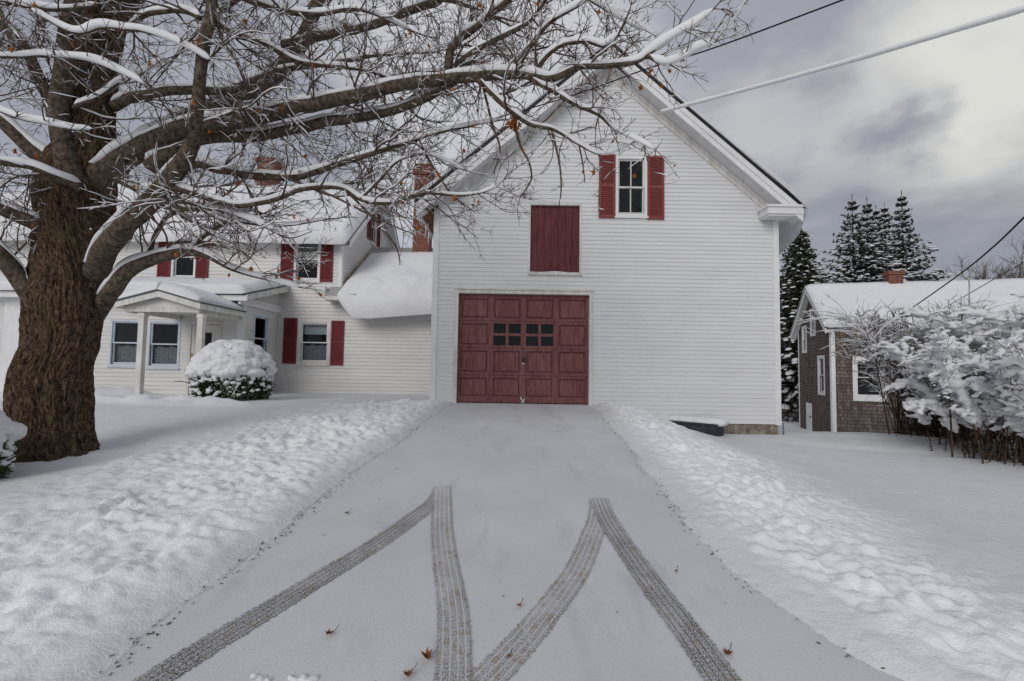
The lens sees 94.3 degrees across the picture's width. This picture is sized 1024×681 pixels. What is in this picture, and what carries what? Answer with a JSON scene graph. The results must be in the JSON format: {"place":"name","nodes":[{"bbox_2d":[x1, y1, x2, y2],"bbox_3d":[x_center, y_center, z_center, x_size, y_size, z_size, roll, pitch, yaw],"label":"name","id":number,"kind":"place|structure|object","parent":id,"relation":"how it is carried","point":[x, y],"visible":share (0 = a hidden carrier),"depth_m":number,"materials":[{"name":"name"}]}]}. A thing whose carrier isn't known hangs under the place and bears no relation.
{"place":"outdoors","nodes":[
{"label":"outdoors","id":0,"kind":"place"},
{"bbox_2d":[96,403,904,680],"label":"driveway","id":1,"kind":"structure","parent":0,"point":[458,532],"depth_m":2.88,"materials":[{"name":"white snow"}]},
{"bbox_2d":[250,673,270,680],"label":"snow lump","id":2,"kind":"object","parent":1,"relation":"on","point":[264,677],"visible":1,"depth_m":2.11,"materials":[{"name":"white snow"}]},
{"bbox_2d":[287,673,318,680],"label":"snow lump","id":3,"kind":"object","parent":1,"relation":"on","point":[303,677],"visible":1,"depth_m":2.11,"materials":[{"name":"white snow"}]},
{"bbox_2d":[325,624,338,634],"bbox_3d":[-0.917,1.474,2.421,0.039,0.033,0.073,-1,-4,34],"label":"fallen leaf","id":4,"kind":"object","parent":1,"relation":"on","point":[328,632],"visible":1,"depth_m":2.42,"materials":[{"name":"brown plant"}]},
{"bbox_2d":[402,662,417,676],"bbox_3d":[-0.463,1.490,2.147,0.062,0.033,0.066,1,-3,0],"label":"fallen leaf","id":5,"kind":"object","parent":1,"relation":"on","point":[408,673],"visible":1,"depth_m":2.14,"materials":[{"name":"brown plant"}]},
{"bbox_2d":[420,645,438,658],"bbox_3d":[-0.400,1.484,2.266,0.075,0.042,0.089,0,-3,15],"label":"fallen leaf","id":6,"kind":"object","parent":1,"relation":"on","point":[427,654],"visible":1,"depth_m":2.26,"materials":[{"name":"brown plant"}]},
{"bbox_2d":[99,418,884,675],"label":"leaf litter","id":7,"kind":"object","parent":1,"relation":"on","point":[314,511],"visible":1,"depth_m":2.98,"materials":[{"name":"brown plant"}]},
{"bbox_2d":[722,642,731,654],"bbox_3d":[1.058,1.509,2.322,0.062,0.033,0.065,1,-3,0],"label":"fallen leaf","id":8,"kind":"object","parent":1,"relation":"on","point":[726,652],"visible":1,"depth_m":2.32,"materials":[{"name":"brown plant"}]},
{"bbox_2d":[0,386,1023,680],"bbox_3d":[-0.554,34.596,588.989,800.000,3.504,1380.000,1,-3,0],"label":"ground","id":9,"kind":"structure","parent":0,"point":[900,556],"depth_m":3.88,"materials":[{"name":"white snow"}]},
{"bbox_2d":[0,409,27,478],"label":"corner shrub","id":10,"kind":"object","parent":9,"relation":"on","point":[11,432],"visible":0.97,"depth_m":4.68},
{"bbox_2d":[0,157,434,396],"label":"white farmhouse","id":11,"kind":"object","parent":9,"relation":"on","point":[363,325],"visible":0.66,"depth_m":13.94,"materials":[{"name":"snow"},{"name":"cream siding"},{"name":"red painted wood"}]},
{"bbox_2d":[106,319,150,367],"bbox_3d":[-9.888,0.088,12.335,0.810,1.225,0.500,1,-3,0],"label":"window","id":12,"kind":"structure","parent":11,"relation":"in","point":[123,333],"depth_m":12.25,"materials":[{"name":"clear glass"}]},
{"bbox_2d":[145,320,180,369],"bbox_3d":[-8.888,0.124,12.334,0.870,1.245,0.500,1,-3,0],"label":"window","id":13,"kind":"structure","parent":11,"relation":"in","point":[164,337],"depth_m":12.25,"materials":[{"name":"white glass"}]},
{"bbox_2d":[171,241,195,277],"bbox_3d":[-9.762,-2.464,14.347,0.760,1.345,0.500,1,-3,0],"label":"window","id":14,"kind":"structure","parent":11,"relation":"in","point":[183,268],"depth_m":14.37,"materials":[{"name":"clear glass"}]},
{"bbox_2d":[185,321,221,394],"bbox_3d":[-7.854,0.521,12.090,0.850,2.030,0.106,1,-3,0],"label":"entry door","id":15,"kind":"structure","parent":11,"relation":"in","point":[213,332],"depth_m":12.13,"materials":[{"name":"white wood"}]},
{"bbox_2d":[253,314,269,352],"bbox_3d":[-6.934,-0.049,13.036,0.112,1.300,0.800,1,-3,0],"label":"window","id":16,"kind":"structure","parent":11,"relation":"in","point":[261,323],"depth_m":13.17,"materials":[{"name":"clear glass"}]},
{"bbox_2d":[293,244,320,282],"bbox_3d":[-6.093,-2.390,14.347,0.820,1.375,0.500,1,-3,0],"label":"window","id":17,"kind":"structure","parent":11,"relation":"in","point":[316,277],"depth_m":14.29,"materials":[{"name":"clear glass"}]},
{"bbox_2d":[296,320,330,365],"bbox_3d":[-5.837,0.090,14.211,0.990,1.335,0.500,1,-3,0],"label":"window","id":18,"kind":"structure","parent":11,"relation":"in","point":[314,336],"depth_m":14.12,"materials":[{"name":"white glass"}]},
{"bbox_2d":[370,211,376,246],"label":"window","id":19,"kind":"structure","parent":11,"relation":"in","point":[374,226],"depth_m":17.50,"materials":[{"name":"clear glass"}]},
{"bbox_2d":[176,339,277,400],"bbox_3d":[-6.184,0.712,10.382,1.818,1.486,1.822,1,-3,0],"label":"yew bush","id":20,"kind":"object","parent":9,"relation":"on","point":[210,363],"visible":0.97,"depth_m":9.90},
{"bbox_2d":[0,0,754,462],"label":"maple tree","id":21,"kind":"object","parent":9,"relation":"on","point":[68,282],"visible":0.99,"depth_m":5.21,"materials":[{"name":"brown plant"}]},
{"bbox_2d":[413,43,807,434],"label":"white barn","id":22,"kind":"structure","parent":9,"relation":"on","point":[642,291],"depth_m":9.79,"materials":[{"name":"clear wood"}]},
{"bbox_2d":[369,128,585,177],"bbox_3d":[-2.897,-5.016,13.588,11.656,1.757,0.495,-2,-4,41],"label":"overhead wire","id":23,"kind":"object","parent":22,"relation":"attached to","point":[445,162],"visible":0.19,"depth_m":12.89,"materials":[{"name":"black"}]},
{"bbox_2d":[457,294,588,403],"bbox_3d":[0.230,0.164,9.777,2.685,2.224,0.108,1,-3,0],"label":"garage door","id":24,"kind":"structure","parent":22,"relation":"in","point":[491,334],"depth_m":9.79,"materials":[{"name":"red paint"}]},
{"bbox_2d":[530,206,578,271],"bbox_3d":[0.889,-2.104,9.894,1.020,1.410,0.043,1,-3,0],"label":"loft door","id":25,"kind":"structure","parent":22,"relation":"in","point":[554,236],"depth_m":9.87,"materials":[{"name":"red wood"}]},
{"bbox_2d":[615,156,648,218],"bbox_3d":[2.481,-3.177,10.091,0.700,1.315,0.500,1,-3,0],"label":"window","id":26,"kind":"structure","parent":22,"relation":"in","point":[631,193],"depth_m":10.13,"materials":[{"name":"white glass"}]},
{"bbox_2d":[496,0,843,117],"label":"overhead wire","id":27,"kind":"object","parent":22,"relation":"attached to","point":[838,1],"visible":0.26,"depth_m":6.73,"materials":[{"name":"black"}]},
{"bbox_2d":[660,5,1023,112],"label":"overhead wire","id":28,"kind":"object","parent":22,"relation":"attached to","point":[971,24],"visible":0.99,"depth_m":6.70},
{"bbox_2d":[663,415,729,436],"bbox_3d":[3.623,1.682,9.402,1.250,0.383,0.486,-2,-4,40],"label":"planter trough","id":29,"kind":"object","parent":9,"relation":"on","point":[713,426],"visible":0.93,"depth_m":9.13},
{"bbox_2d":[781,407,798,421],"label":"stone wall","id":30,"kind":"structure","parent":9,"relation":"on","point":[794,414],"depth_m":22.23,"materials":[{"name":"grey stone"}]},
{"bbox_2d":[783,402,798,422],"bbox_3d":[12.915,3.118,21.756,1.872,1.512,1.336,-1,-4,28],"label":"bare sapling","id":31,"kind":"object","parent":9,"relation":"on","point":[787,417],"visible":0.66,"depth_m":21.85,"materials":[{"name":"brown plant"}]},
{"bbox_2d":[779,229,833,415],"bbox_3d":[15.258,-0.907,25.204,4.963,10.470,5.010,1,-3,0],"label":"cedar tree","id":32,"kind":"object","parent":9,"relation":"on","point":[797,271],"visible":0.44,"depth_m":24.68,"materials":[{"name":"green plant"}]},
{"bbox_2d":[790,195,908,366],"bbox_3d":[21.997,-1.907,30.308,12.064,15.260,12.612,1,-3,0],"label":"spruce tree","id":33,"kind":"object","parent":9,"relation":"on","point":[867,269],"visible":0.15,"depth_m":29.98,"materials":[{"name":"green plant"}]},
{"bbox_2d":[862,202,918,280],"bbox_3d":[26.283,-2.092,33.187,11.231,15.663,10.632,1,-3,0],"label":"spruce tree","id":34,"kind":"object","parent":9,"relation":"on","point":[882,221],"visible":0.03,"depth_m":33.33,"materials":[{"name":"green plant"}]},
{"bbox_2d":[790,270,1023,438],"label":"shingled shed","id":35,"kind":"structure","parent":9,"relation":"on","point":[834,394],"depth_m":17.14,"materials":[{"name":"brown wood"}]},
{"bbox_2d":[802,325,812,352],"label":"window","id":36,"kind":"structure","parent":35,"relation":"in","point":[804,334],"depth_m":19.83,"materials":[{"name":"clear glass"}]},
{"bbox_2d":[806,402,811,430],"bbox_3d":[11.957,3.277,19.094,0.141,1.523,0.620,0,-3,15],"label":"shed door","id":37,"kind":"structure","parent":35,"relation":"in","point":[808,405],"depth_m":19.03,"materials":[{"name":"white wood"}]},
{"bbox_2d":[810,308,815,335],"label":"window","id":38,"kind":"structure","parent":35,"relation":"in","point":[812,313],"depth_m":18.86,"materials":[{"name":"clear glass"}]},
{"bbox_2d":[817,355,825,395],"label":"window","id":39,"kind":"structure","parent":35,"relation":"in","point":[820,359],"depth_m":18.01,"materials":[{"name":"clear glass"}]},
{"bbox_2d":[852,356,887,401],"bbox_3d":[12.572,1.356,16.855,1.040,1.565,0.500,0,-3,15],"label":"window","id":40,"kind":"structure","parent":35,"relation":"in","point":[860,393],"depth_m":16.78,"materials":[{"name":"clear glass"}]},
{"bbox_2d":[901,216,1023,314],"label":"overhead wire","id":41,"kind":"object","parent":35,"relation":"attached to","point":[1007,233],"visible":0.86,"depth_m":9.97,"materials":[{"name":"black"}]},
{"bbox_2d":[930,262,1023,315],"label":"overhead wire","id":42,"kind":"object","parent":35,"relation":"attached to","point":[989,281],"visible":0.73,"depth_m":11.34,"materials":[{"name":"black"}]},
{"bbox_2d":[796,277,1022,443],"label":"twiggy shrub","id":43,"kind":"object","parent":9,"relation":"on","point":[879,332],"visible":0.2,"depth_m":10.10,"materials":[{"name":"brown plant"}]},
{"bbox_2d":[877,190,952,281],"bbox_3d":[25.050,-2.076,29.899,10.856,15.432,10.644,1,-3,0],"label":"spruce tree","id":44,"kind":"object","parent":9,"relation":"on","point":[917,275],"visible":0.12,"depth_m":29.99,"materials":[{"name":"green plant"}]},
{"bbox_2d":[859,326,1023,465],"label":"snow laden shrub","id":45,"kind":"object","parent":9,"relation":"on","point":[956,384],"visible":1,"depth_m":7.40,"materials":[{"name":"white plant"}]},
{"bbox_2d":[870,293,1023,351],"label":"evergreen shrub","id":46,"kind":"object","parent":9,"relation":"on","point":[970,331],"visible":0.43,"depth_m":8.68,"materials":[{"name":"plant"}]},
{"bbox_2d":[937,229,1023,279],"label":"bare tree","id":47,"kind":"object","parent":9,"relation":"on","point":[1019,272],"visible":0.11,"depth_m":39.80,"materials":[{"name":"brown plant"}]},
{"bbox_2d":[970,243,1022,279],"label":"bare tree","id":48,"kind":"object","parent":9,"relation":"on","point":[999,273],"visible":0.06,"depth_m":46.13,"materials":[{"name":"brown plant"}]},
{"bbox_2d":[0,0,1023,353],"label":"sky","id":49,"kind":"structure","parent":0,"point":[939,122],"materials":[{"name":"grey"}]}
]}

